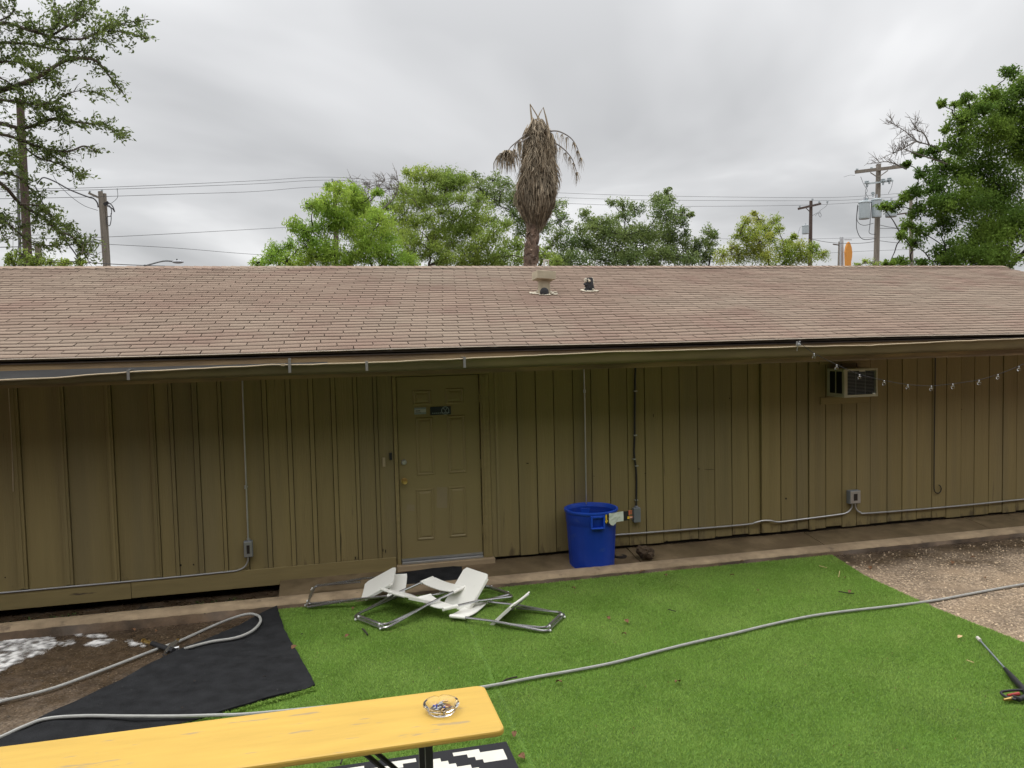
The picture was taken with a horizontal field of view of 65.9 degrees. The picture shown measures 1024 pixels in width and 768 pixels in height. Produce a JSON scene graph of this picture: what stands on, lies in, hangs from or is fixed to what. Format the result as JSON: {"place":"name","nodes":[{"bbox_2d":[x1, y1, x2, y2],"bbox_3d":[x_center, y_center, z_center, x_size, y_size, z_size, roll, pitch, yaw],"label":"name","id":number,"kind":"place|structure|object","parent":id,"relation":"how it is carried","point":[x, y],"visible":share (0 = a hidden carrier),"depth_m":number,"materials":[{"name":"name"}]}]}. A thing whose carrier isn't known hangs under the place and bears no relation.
{"place":"outdoors","nodes":[
{"label":"outdoors","id":0,"kind":"place"},
{"bbox_2d":[35,246,41,265],"bbox_3d":[-10.040,-0.529,16.888,0.188,4.864,0.156,-2,3,-14],"label":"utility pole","id":1,"kind":"object","parent":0,"point":[38,249],"visible":0.02,"depth_m":16.72,"materials":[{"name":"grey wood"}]},
{"bbox_2d":[10,589,235,621],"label":"soil","id":2,"kind":"structure","parent":0,"point":[118,604],"depth_m":8.04,"materials":[{"name":"brown soil"}]},
{"bbox_2d":[3,597,245,622],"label":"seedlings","id":3,"kind":"object","parent":2,"relation":"on","point":[159,607],"visible":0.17,"depth_m":7.79,"materials":[{"name":"green plant"}]},
{"bbox_2d":[0,477,1023,734],"bbox_3d":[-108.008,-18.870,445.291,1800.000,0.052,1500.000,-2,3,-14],"label":"ground","id":4,"kind":"structure","parent":0,"point":[118,647],"depth_m":7.37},
{"bbox_2d":[16,169,21,264],"bbox_3d":[-10.739,-1.388,17.295,0.216,6.568,0.073,-2,3,-14],"label":"metal pole","id":5,"kind":"object","parent":4,"relation":"on","point":[18,215],"visible":0.21,"depth_m":17.16,"materials":[{"name":"grey metal"}]},
{"bbox_2d":[16,99,31,263],"bbox_3d":[-10.431,-2.080,17.027,0.231,7.964,0.204,-2,3,-14],"label":"utility pole","id":6,"kind":"object","parent":4,"relation":"on","point":[25,166],"visible":0.11,"depth_m":16.87,"materials":[{"name":"brown wood"}]},
{"bbox_2d":[2,247,87,265],"bbox_3d":[-9.100,-0.355,15.531,1.483,4.625,0.748,-1,3,3],"label":"leafy shrub","id":7,"kind":"object","parent":4,"relation":"on","point":[8,259],"visible":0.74,"depth_m":15.27,"materials":[{"name":"green plant"}]},
{"bbox_2d":[0,634,144,670],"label":"soap foam","id":8,"kind":"object","parent":4,"relation":"on","point":[15,654],"visible":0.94,"depth_m":6.95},
{"bbox_2d":[35,165,117,265],"bbox_3d":[-11.114,-1.942,20.468,1.941,7.354,0.343,-2,3,-14],"label":"utility pole","id":9,"kind":"object","parent":4,"relation":"on","point":[102,205],"visible":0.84,"depth_m":20.45,"materials":[{"name":"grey wood"}]},
{"bbox_2d":[53,260,158,265],"bbox_3d":[-8.385,-2.850,18.995,0.662,0.297,6.026,0,3,28],"label":"power line","id":10,"kind":"object","parent":9,"relation":"attached to","point":[121,264],"visible":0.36,"depth_m":18.34,"materials":[{"name":"rubber"}]},
{"bbox_2d":[34,227,285,238],"bbox_3d":[-9.827,-6.079,30.560,1.797,4.098,26.158,-1,3,9],"label":"power line","id":11,"kind":"object","parent":9,"relation":"attached to","point":[161,234],"visible":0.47,"depth_m":23.41,"materials":[{"name":"rubber"}]},
{"bbox_2d":[109,244,298,256],"bbox_3d":[-9.938,-4.814,29.016,0.590,1.397,16.929,-1,3,6],"label":"power line","id":12,"kind":"object","parent":9,"relation":"attached to","point":[183,248],"visible":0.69,"depth_m":24.80,"materials":[{"name":"rubber"}]},
{"bbox_2d":[0,187,922,206],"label":"power line","id":13,"kind":"object","parent":9,"relation":"attached to","point":[366,189],"visible":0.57,"depth_m":32.47,"materials":[{"name":"metal"}]},
{"bbox_2d":[0,180,950,200],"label":"power line","id":14,"kind":"object","parent":9,"relation":"attached to","point":[389,185],"visible":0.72,"depth_m":36.75,"materials":[{"name":"metal"}]},
{"bbox_2d":[0,0,159,265],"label":"live oak","id":15,"kind":"object","parent":4,"relation":"on","point":[47,74],"visible":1,"depth_m":14.01,"materials":[{"name":"green plant"}]},
{"bbox_2d":[0,619,240,730],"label":"gravel","id":16,"kind":"structure","parent":4,"relation":"on","point":[88,666],"depth_m":6.47,"materials":[{"name":"gravel"}]},
{"bbox_2d":[141,638,179,655],"bbox_3d":[-2.988,2.250,6.829,0.523,0.057,0.233,2,4,43],"label":"spray gun","id":17,"kind":"object","parent":4,"relation":"on","point":[171,647],"visible":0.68,"depth_m":6.77,"materials":[{"name":"black plastic"}]},
{"bbox_2d":[146,259,183,264],"bbox_3d":[-15.691,-2.321,35.827,1.771,6.670,0.281,-2,3,-14],"label":"street lamp","id":18,"kind":"object","parent":4,"relation":"on","point":[176,261],"visible":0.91,"depth_m":35.68,"materials":[{"name":"grey metal"}]},
{"bbox_2d":[247,163,420,265],"bbox_3d":[-4.468,-2.156,20.564,4.637,7.468,2.669,-2,3,-14],"label":"mesquite tree","id":19,"kind":"object","parent":4,"relation":"on","point":[353,200],"visible":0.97,"depth_m":19.99,"materials":[{"name":"green plant"}]},
{"bbox_2d":[331,179,338,265],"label":"utility pole","id":20,"kind":"object","parent":4,"relation":"on","point":[334,236],"visible":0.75,"depth_m":41.16,"materials":[{"name":"brown wood"}]},
{"bbox_2d":[376,161,564,265],"bbox_3d":[-1.280,-2.801,24.409,5.856,8.194,3.398,-2,3,-14],"label":"spreading tree","id":21,"kind":"object","parent":4,"relation":"on","point":[449,181],"visible":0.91,"depth_m":23.75,"materials":[{"name":"green plant"}]},
{"bbox_2d":[0,260,1023,610],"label":"building","id":22,"kind":"structure","parent":4,"relation":"on","point":[456,392],"depth_m":8.83,"materials":[{"name":"brown paint"}]},
{"bbox_2d":[8,388,13,491],"bbox_3d":[-4.854,0.508,7.651,0.036,1.079,0.018,1,4,34],"label":"thin cable","id":23,"kind":"object","parent":22,"relation":"hanging from","point":[11,440],"visible":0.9,"depth_m":7.66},
{"bbox_2d":[0,557,248,593],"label":"conduit pipe","id":24,"kind":"object","parent":22,"relation":"attached to","point":[126,581],"visible":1,"depth_m":7.96,"materials":[{"name":"metal"}]},
{"bbox_2d":[242,381,249,540],"bbox_3d":[-2.769,0.793,8.186,0.038,1.705,0.036,-2,3,-14],"label":"conduit pipe","id":25,"kind":"object","parent":22,"relation":"attached to","point":[245,487],"visible":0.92,"depth_m":8.18,"materials":[{"name":"metal"}]},
{"bbox_2d":[244,540,252,557],"bbox_3d":[-2.745,1.716,8.218,0.087,0.169,0.070,-2,3,-14],"label":"electrical box","id":26,"kind":"object","parent":22,"relation":"attached to","point":[248,548],"visible":1,"depth_m":8.19,"materials":[{"name":"grey metal"}]},
{"bbox_2d":[396,375,482,560],"bbox_3d":[-0.783,0.920,8.702,0.919,2.017,0.114,-2,3,-14],"label":"door","id":27,"kind":"structure","parent":22,"relation":"in","point":[438,429],"depth_m":8.71,"materials":[{"name":"beige paint"}]},
{"bbox_2d":[583,369,586,504],"bbox_3d":[0.843,0.638,9.056,0.034,1.678,0.036,-2,3,-14],"label":"conduit pipe","id":28,"kind":"object","parent":22,"relation":"attached to","point":[584,391],"visible":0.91,"depth_m":9.04,"materials":[{"name":"metal"}]},
{"bbox_2d":[632,368,637,505],"bbox_3d":[1.432,0.615,9.196,0.068,1.673,0.038,-2,3,-14],"label":"black cable","id":29,"kind":"object","parent":22,"relation":"attached to","point":[634,458],"visible":0.98,"depth_m":9.19,"materials":[{"name":"rubber"}]},
{"bbox_2d":[632,506,640,522],"bbox_3d":[1.456,1.517,9.233,0.087,0.196,0.060,-2,3,-14],"label":"electrical box","id":30,"kind":"object","parent":22,"relation":"attached to","point":[636,512],"visible":1,"depth_m":9.21,"materials":[{"name":"grey metal"}]},
{"bbox_2d":[615,504,852,535],"bbox_3d":[2.736,1.640,9.546,3.214,0.170,0.049,-2,3,-14],"label":"conduit pipe","id":31,"kind":"object","parent":22,"relation":"attached to","point":[849,510],"visible":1,"depth_m":9.55,"materials":[{"name":"metal"}]},
{"bbox_2d":[827,367,877,397],"bbox_3d":[4.173,-0.023,9.694,0.466,0.343,0.373,-2,3,-14],"label":"air conditioner","id":32,"kind":"object","parent":22,"relation":"attached to","point":[843,383],"visible":0.96,"depth_m":9.57,"materials":[{"name":"beige metal"}]},
{"bbox_2d":[847,489,859,503],"bbox_3d":[4.289,1.415,9.906,0.155,0.166,0.080,-2,3,-14],"label":"electrical box","id":33,"kind":"object","parent":22,"relation":"attached to","point":[853,496],"visible":1,"depth_m":9.87,"materials":[{"name":"grey metal"}]},
{"bbox_2d":[796,341,1022,390],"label":"string light","id":34,"kind":"object","parent":22,"relation":"hanging from","point":[798,343],"visible":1,"depth_m":8.77,"materials":[{"name":"black rubber"}]},
{"bbox_2d":[934,358,941,493],"bbox_3d":[5.496,0.526,10.185,0.118,1.796,0.019,-2,3,-14],"label":"hanging cable","id":35,"kind":"object","parent":22,"relation":"hanging from","point":[934,430],"visible":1,"depth_m":10.18,"materials":[{"name":"black rubber"}]},
{"bbox_2d":[854,498,1023,513],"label":"conduit pipe","id":36,"kind":"object","parent":22,"relation":"attached to","point":[935,507],"visible":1,"depth_m":10.22,"materials":[{"name":"metal"}]},
{"bbox_2d":[0,526,1023,641],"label":"kerb","id":37,"kind":"structure","parent":4,"relation":"on","point":[108,622],"depth_m":8.04,"materials":[{"name":"concrete"}]},
{"bbox_2d":[466,168,578,265],"bbox_3d":[0.437,-3.403,28.490,4.309,8.882,3.369,-2,3,-14],"label":"oak tree","id":38,"kind":"object","parent":4,"relation":"on","point":[513,213],"visible":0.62,"depth_m":28.00,"materials":[{"name":"green plant"}]},
{"bbox_2d":[493,104,583,265],"bbox_3d":[0.690,-2.817,20.233,2.343,8.565,1.304,-2,3,-14],"label":"palm tree","id":39,"kind":"object","parent":4,"relation":"on","point":[536,193],"visible":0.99,"depth_m":19.80,"materials":[{"name":"brown plant"}]},
{"bbox_2d":[197,554,1023,767],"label":"turf","id":40,"kind":"structure","parent":4,"relation":"on","point":[775,572],"depth_m":6.03,"materials":[{"name":"green plastic"}]},
{"bbox_2d":[0,606,314,746],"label":"turf flap","id":41,"kind":"object","parent":40,"relation":"on","point":[227,675],"visible":0.81,"depth_m":5.88,"materials":[{"name":"black fabric"}]},
{"bbox_2d":[0,613,261,702],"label":"washer hose","id":42,"kind":"object","parent":41,"relation":"on","point":[138,656],"visible":0.91,"depth_m":6.63,"materials":[{"name":"grey rubber"}]},
{"bbox_2d":[187,685,317,722],"bbox_3d":[-1.833,2.268,5.546,0.987,0.056,0.099,-4,4,-36],"label":"turf fringe","id":43,"kind":"object","parent":40,"relation":"on","point":[282,697],"visible":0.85,"depth_m":5.62,"materials":[{"name":"green plastic"}]},
{"bbox_2d":[304,567,406,607],"bbox_3d":[-1.545,2.005,7.822,0.978,0.163,0.457,-6,13,-2],"label":"folding chair","id":44,"kind":"object","parent":40,"relation":"on","point":[390,579],"visible":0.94,"depth_m":7.83,"materials":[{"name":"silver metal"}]},
{"bbox_2d":[354,576,464,629],"bbox_3d":[-0.975,1.996,7.466,0.507,0.219,1.019,2,11,43],"label":"folding chair","id":45,"kind":"object","parent":40,"relation":"on","point":[437,583],"visible":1,"depth_m":7.43,"materials":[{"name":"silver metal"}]},
{"bbox_2d":[328,742,518,767],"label":"outdoor rug","id":46,"kind":"object","parent":40,"relation":"on","point":[496,755],"visible":0.88,"depth_m":4.75,"materials":[{"name":"fabric"}]},
{"bbox_2d":[0,686,503,767],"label":"beer table","id":47,"kind":"object","parent":46,"relation":"on","point":[367,729],"visible":0.99,"depth_m":3.59,"materials":[{"name":"yellow paint"}]},
{"bbox_2d":[423,695,458,716],"bbox_3d":[-0.341,1.559,3.811,0.176,0.041,0.176,-2,3,-14],"label":"ashtray","id":48,"kind":"object","parent":47,"relation":"on","point":[452,703],"visible":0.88,"depth_m":3.82,"materials":[{"name":"clear glass"}]},
{"bbox_2d":[418,567,512,610],"bbox_3d":[-0.433,1.990,7.631,0.882,0.342,0.457,1,1,-41],"label":"folding chair","id":49,"kind":"object","parent":40,"relation":"on","point":[474,582],"visible":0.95,"depth_m":7.59,"materials":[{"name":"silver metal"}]},
{"bbox_2d":[449,592,565,631],"bbox_3d":[-0.031,2.075,7.221,0.978,0.291,0.497,0,4,24],"label":"folding chair","id":50,"kind":"object","parent":40,"relation":"on","point":[464,613],"visible":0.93,"depth_m":7.16,"materials":[{"name":"silver metal"}]},
{"bbox_2d":[0,583,1023,738],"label":"garden hose","id":51,"kind":"object","parent":40,"relation":"on","point":[484,686],"visible":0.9,"depth_m":5.97,"materials":[{"name":"grey rubber"}]},
{"bbox_2d":[518,752,524,758],"bbox_3d":[0.058,2.247,4.770,0.042,0.023,0.070,-21,9,-31],"label":"dry leaf","id":52,"kind":"object","parent":40,"relation":"on","point":[522,755],"visible":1,"depth_m":4.77,"materials":[{"name":"brown plant"}]},
{"bbox_2d":[307,579,1020,761],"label":"leaf crumbs","id":53,"kind":"object","parent":40,"relation":"on","point":[668,666],"visible":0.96,"depth_m":6.11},
{"bbox_2d":[976,636,1023,701],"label":"spray wand","id":54,"kind":"object","parent":40,"relation":"on","point":[1015,695],"visible":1,"depth_m":5.46,"materials":[{"name":"grey metal"}]},
{"bbox_2d":[554,186,705,265],"bbox_3d":[4.090,-2.985,27.261,5.653,7.996,3.735,-2,3,-14],"label":"oak tree","id":55,"kind":"object","parent":4,"relation":"on","point":[626,237],"visible":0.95,"depth_m":26.52,"materials":[{"name":"green plant"}]},
{"bbox_2d":[279,512,1023,595],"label":"walkway","id":56,"kind":"structure","parent":4,"relation":"on","point":[527,564],"depth_m":9.37,"materials":[{"name":"concrete"}]},
{"bbox_2d":[395,566,461,583],"bbox_3d":[-0.907,2.060,8.454,0.809,0.068,0.420,-2,3,-14],"label":"door mat","id":57,"kind":"object","parent":56,"relation":"on","point":[443,574],"depth_m":8.50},
{"bbox_2d":[564,502,617,567],"bbox_3d":[0.888,1.698,8.829,0.604,0.645,0.630,-2,3,-14],"label":"trash can","id":58,"kind":"object","parent":56,"relation":"on","point":[591,536],"visible":0.97,"depth_m":8.61,"materials":[{"name":"blue plastic"}]},
{"bbox_2d":[604,510,632,524],"bbox_3d":[1.158,1.464,8.623,0.367,0.144,0.033,-3,3,-23],"label":"carton label","id":59,"kind":"object","parent":58,"relation":"attached to","point":[612,518],"visible":1,"depth_m":8.60,"materials":[{"name":"white paper"}]},
{"bbox_2d":[615,554,626,558],"bbox_3d":[1.237,1.972,9.039,0.156,0.017,0.156,-2,3,-14],"label":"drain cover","id":60,"kind":"object","parent":56,"relation":"on","point":[622,557],"visible":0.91,"depth_m":8.99,"materials":[{"name":"metal"}]},
{"bbox_2d":[636,545,654,559],"bbox_3d":[1.512,1.901,8.936,0.220,0.163,0.161,-2,3,-14],"label":"rock","id":61,"kind":"object","parent":56,"relation":"on","point":[647,552],"visible":1,"depth_m":8.89,"materials":[{"name":"brown stone"}]},
{"bbox_2d":[682,222,722,265],"bbox_3d":[7.098,-2.468,28.648,1.464,6.666,1.845,-2,3,-14],"label":"oak tree","id":62,"kind":"object","parent":4,"relation":"on","point":[712,234],"visible":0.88,"depth_m":28.34,"materials":[{"name":"green plant"}]},
{"bbox_2d":[708,210,830,265],"bbox_3d":[8.429,-2.305,25.276,4.600,6.642,1.915,-2,3,-14],"label":"leafy shrub","id":63,"kind":"object","parent":4,"relation":"on","point":[785,254],"visible":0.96,"depth_m":24.96,"materials":[{"name":"green plant"}]},
{"bbox_2d":[797,198,827,265],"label":"utility pole","id":64,"kind":"object","parent":4,"relation":"on","point":[806,229],"visible":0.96,"depth_m":61.10,"materials":[{"name":"brown wood"}]},
{"bbox_2d":[813,239,869,243],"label":"power line","id":65,"kind":"object","parent":64,"relation":"attached to","point":[842,243],"visible":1,"depth_m":52.50,"materials":[{"name":"rubber"}]},
{"bbox_2d":[833,242,839,265],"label":"utility pole","id":66,"kind":"object","parent":4,"relation":"on","point":[838,244],"visible":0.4,"depth_m":75.53,"materials":[{"name":"grey metal"}]},
{"bbox_2d":[840,237,851,265],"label":"surfboard sign","id":67,"kind":"object","parent":4,"relation":"on","point":[846,256],"visible":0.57,"depth_m":55.41,"materials":[{"name":"orange plastic"}]},
{"bbox_2d":[852,257,883,265],"bbox_3d":[15.079,-2.427,32.952,1.600,5.739,0.906,-2,3,-14],"label":"leafy shrub","id":68,"kind":"object","parent":4,"relation":"on","point":[868,261],"visible":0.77,"depth_m":32.77,"materials":[{"name":"green plant"}]},
{"bbox_2d":[845,164,900,265],"bbox_3d":[17.081,-5.097,37.187,3.203,10.522,0.838,-2,3,-14],"label":"utility pole","id":69,"kind":"object","parent":4,"relation":"on","point":[865,213],"visible":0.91,"depth_m":36.97,"materials":[{"name":"grey wood"}]},
{"bbox_2d":[0,177,898,197],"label":"power line","id":70,"kind":"object","parent":69,"relation":"attached to","point":[466,187],"visible":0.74,"depth_m":42.88,"materials":[{"name":"metal"}]},
{"bbox_2d":[880,200,935,265],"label":"utility pole","id":71,"kind":"object","parent":4,"relation":"on","point":[910,204],"visible":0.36,"depth_m":40.05,"materials":[{"name":"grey wood"}]},
{"bbox_2d":[864,63,1023,268],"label":"hackberry tree","id":72,"kind":"object","parent":4,"relation":"on","point":[987,243],"visible":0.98,"depth_m":20.83,"materials":[{"name":"green plant"}]},
{"bbox_2d":[0,0,1023,270],"label":"sky","id":73,"kind":"structure","parent":0,"point":[744,102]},
{"bbox_2d":[843,539,1023,640],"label":"gravel","id":74,"kind":"structure","parent":0,"point":[982,618],"depth_m":8.00,"materials":[{"name":"beige gravel"}]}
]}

